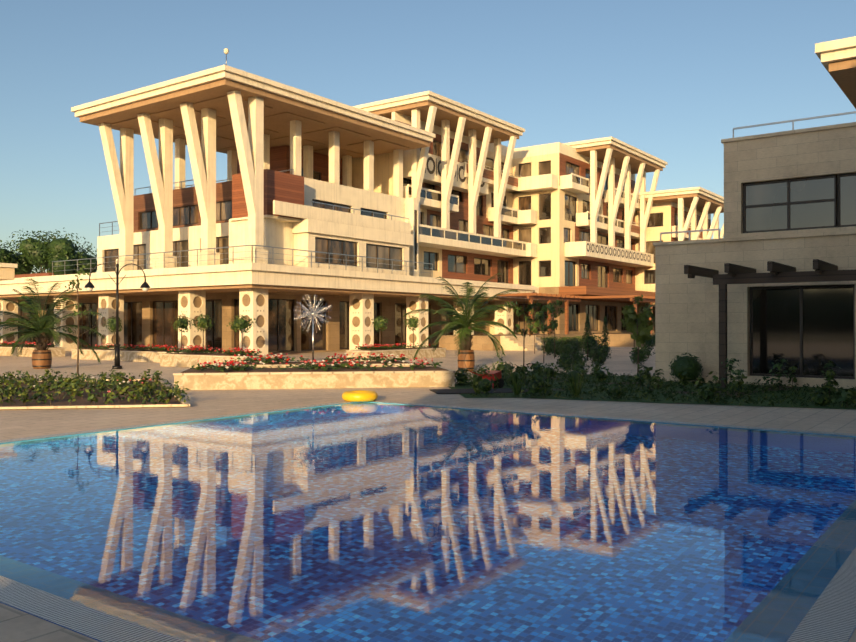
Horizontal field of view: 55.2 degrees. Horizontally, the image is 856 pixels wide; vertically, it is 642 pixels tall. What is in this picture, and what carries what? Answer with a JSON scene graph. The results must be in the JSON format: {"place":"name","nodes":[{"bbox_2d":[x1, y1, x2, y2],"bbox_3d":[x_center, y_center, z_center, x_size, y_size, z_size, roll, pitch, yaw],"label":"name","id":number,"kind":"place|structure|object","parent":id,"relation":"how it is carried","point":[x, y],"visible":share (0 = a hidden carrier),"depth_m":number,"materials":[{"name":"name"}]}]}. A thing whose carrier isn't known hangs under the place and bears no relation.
{"place":"outdoors","nodes":[
{"label":"outdoors","id":0,"kind":"place"},
{"bbox_2d":[0,48,534,354],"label":"building","id":1,"kind":"structure","parent":0,"point":[277,225],"depth_m":50.30,"materials":[{"name":"stone"}]},
{"bbox_2d":[0,263,17,280],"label":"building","id":2,"kind":"structure","parent":1,"relation":"on","point":[7,271],"depth_m":40.57,"materials":[{"name":"beige paint"}]},
{"bbox_2d":[0,402,855,641],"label":"water","id":3,"kind":"structure","parent":0,"point":[366,522],"depth_m":7.11,"materials":[{"name":"blue liquid"}]},
{"bbox_2d":[0,346,855,641],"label":"paving","id":4,"kind":"structure","parent":0,"point":[14,622],"depth_m":17.26,"materials":[{"name":"beige stone"}]},
{"bbox_2d":[0,240,26,268],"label":"tree","id":5,"kind":"object","parent":4,"relation":"on","point":[5,257],"visible":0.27,"depth_m":104.09,"materials":[{"name":"green plant"}]},
{"bbox_2d":[4,228,96,274],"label":"tree","id":6,"kind":"object","parent":4,"relation":"on","point":[37,254],"visible":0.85,"depth_m":105.04,"materials":[{"name":"green plant"}]},
{"bbox_2d":[0,278,104,368],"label":"palm","id":7,"kind":"object","parent":4,"relation":"on","point":[42,331],"visible":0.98,"depth_m":32.61,"materials":[{"name":"green plant"}]},
{"bbox_2d":[62,265,96,373],"bbox_3d":[-11.216,0.023,26.463,1.171,3.689,0.572,0,0,-7],"label":"sapling","id":8,"kind":"object","parent":4,"relation":"on","point":[76,287],"visible":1,"depth_m":26.33,"materials":[{"name":"green plant"}]},
{"bbox_2d":[0,367,189,409],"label":"bed","id":9,"kind":"object","parent":4,"relation":"on","point":[117,390],"visible":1,"depth_m":19.03,"materials":[{"name":"green plant"}]},
{"bbox_2d":[84,259,149,368],"bbox_3d":[-12.351,-0.276,32.519,2.597,4.350,0.397,0,0,-1],"label":"street lamp","id":10,"kind":"object","parent":4,"relation":"on","point":[89,286],"visible":1,"depth_m":32.48,"materials":[{"name":"black metal"}]},
{"bbox_2d":[0,345,455,389],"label":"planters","id":11,"kind":"object","parent":4,"relation":"on","point":[392,376],"visible":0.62,"depth_m":22.86,"materials":[{"name":"stone"}]},
{"bbox_2d":[0,341,442,371],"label":"flowers","id":12,"kind":"object","parent":11,"relation":"on","point":[239,366],"visible":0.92,"depth_m":25.27,"materials":[{"name":"red plant"}]},
{"bbox_2d":[24,313,420,354],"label":"topiary trees","id":13,"kind":"object","parent":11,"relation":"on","point":[241,324],"visible":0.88,"depth_m":37.91,"materials":[{"name":"green plant"}]},
{"bbox_2d":[294,294,331,368],"bbox_3d":[-3.368,0.323,23.947,1.129,2.222,1.124,0,0,1],"label":"dandelion sculpture","id":14,"kind":"object","parent":11,"relation":"on","point":[312,312],"visible":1,"depth_m":23.93,"materials":[{"name":"silver metal"}]},
{"bbox_2d":[0,401,855,641],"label":"pool edge","id":15,"kind":"object","parent":4,"relation":"in","point":[830,616],"visible":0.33,"depth_m":4.99,"materials":[{"name":"beige stone"}]},
{"bbox_2d":[342,390,377,401],"bbox_3d":[-1.555,1.711,18.668,0.830,0.208,0.830,0,0,36],"label":"swim ring","id":16,"kind":"object","parent":15,"relation":"on","point":[359,396],"visible":1,"depth_m":18.36,"materials":[{"name":"yellow plastic"}]},
{"bbox_2d":[0,402,855,641],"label":"pool","id":17,"kind":"structure","parent":4,"relation":"in","point":[375,402],"depth_m":14.05,"materials":[{"name":"tile"}]},
{"bbox_2d":[352,91,538,334],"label":"building","id":18,"kind":"structure","parent":4,"relation":"on","point":[460,181],"depth_m":62.98,"materials":[{"name":"beige paint"}]},
{"bbox_2d":[403,273,518,370],"bbox_3d":[1.472,0.031,30.823,4.378,3.717,4.131,0,0,36],"label":"palm","id":19,"kind":"object","parent":4,"relation":"on","point":[462,326],"visible":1,"depth_m":30.68,"materials":[{"name":"green plant"}]},
{"bbox_2d":[429,370,528,393],"bbox_3d":[1.363,1.586,21.742,2.600,0.517,2.090,0,0,-9],"label":"flower bed","id":20,"kind":"object","parent":4,"relation":"on","point":[500,388],"visible":0.6,"depth_m":21.71,"materials":[{"name":"green plant"}]},
{"bbox_2d":[505,299,541,365],"bbox_3d":[3.589,0.492,31.155,1.145,2.801,1.085,0,0,36],"label":"young tree","id":21,"kind":"object","parent":4,"relation":"on","point":[530,306],"visible":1,"depth_m":31.09,"materials":[{"name":"green plant"}]},
{"bbox_2d":[525,307,540,353],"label":"garden tree","id":22,"kind":"object","parent":4,"relation":"on","point":[535,324],"visible":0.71,"depth_m":49.63,"materials":[{"name":"green plant"}]},
{"bbox_2d":[533,305,555,362],"bbox_3d":[5.316,0.598,37.288,1.076,2.654,0.943,0,0,36],"label":"garden tree","id":23,"kind":"object","parent":4,"relation":"on","point":[542,317],"visible":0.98,"depth_m":37.31,"materials":[{"name":"green plant"}]},
{"bbox_2d":[439,293,654,350],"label":"terrace pergola","id":24,"kind":"object","parent":4,"relation":"on","point":[506,341],"visible":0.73,"depth_m":63.37,"materials":[{"name":"stone"}]},
{"bbox_2d":[539,299,564,358],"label":"garden tree","id":25,"kind":"object","parent":4,"relation":"on","point":[550,307],"visible":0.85,"depth_m":42.54,"materials":[{"name":"green plant"}]},
{"bbox_2d":[541,333,654,363],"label":"shrubs","id":26,"kind":"object","parent":4,"relation":"on","point":[549,342],"visible":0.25,"depth_m":44.69,"materials":[{"name":"green plant"}]},
{"bbox_2d":[621,294,650,360],"bbox_3d":[9.339,0.341,36.836,1.343,3.162,1.393,0,0,36],"label":"garden tree","id":27,"kind":"object","parent":4,"relation":"on","point":[637,298],"visible":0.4,"depth_m":36.88,"materials":[{"name":"green plant"}]},
{"bbox_2d":[0,0,855,273],"label":"sky","id":28,"kind":"structure","parent":0,"point":[669,80],"materials":[{"name":"blue"}]},
{"bbox_2d":[509,136,667,333],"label":"building","id":29,"kind":"structure","parent":0,"point":[577,204],"depth_m":71.83,"materials":[{"name":"beige paint"}]},
{"bbox_2d":[449,370,855,408],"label":"hedge","id":30,"kind":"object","parent":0,"point":[676,392],"depth_m":20.20,"materials":[{"name":"green plant"}]},
{"bbox_2d":[621,305,654,373],"bbox_3d":[6.769,0.667,26.373,1.070,2.400,1.674,0,0,21],"label":"young tree","id":31,"kind":"object","parent":30,"relation":"on","point":[639,323],"visible":0.98,"depth_m":26.37,"materials":[{"name":"green plant"}]},
{"bbox_2d":[455,314,855,405],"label":"shrubs","id":32,"kind":"object","parent":30,"relation":"on","point":[685,370],"visible":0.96,"depth_m":22.52,"materials":[{"name":"green plant"}]},
{"bbox_2d":[632,187,723,332],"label":"building","id":33,"kind":"structure","parent":0,"point":[685,209],"depth_m":81.95,"materials":[{"name":"beige paint"}]},
{"bbox_2d":[653,36,855,388],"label":"stone building","id":34,"kind":"structure","parent":0,"point":[763,284],"depth_m":23.61,"materials":[{"name":"stone"}]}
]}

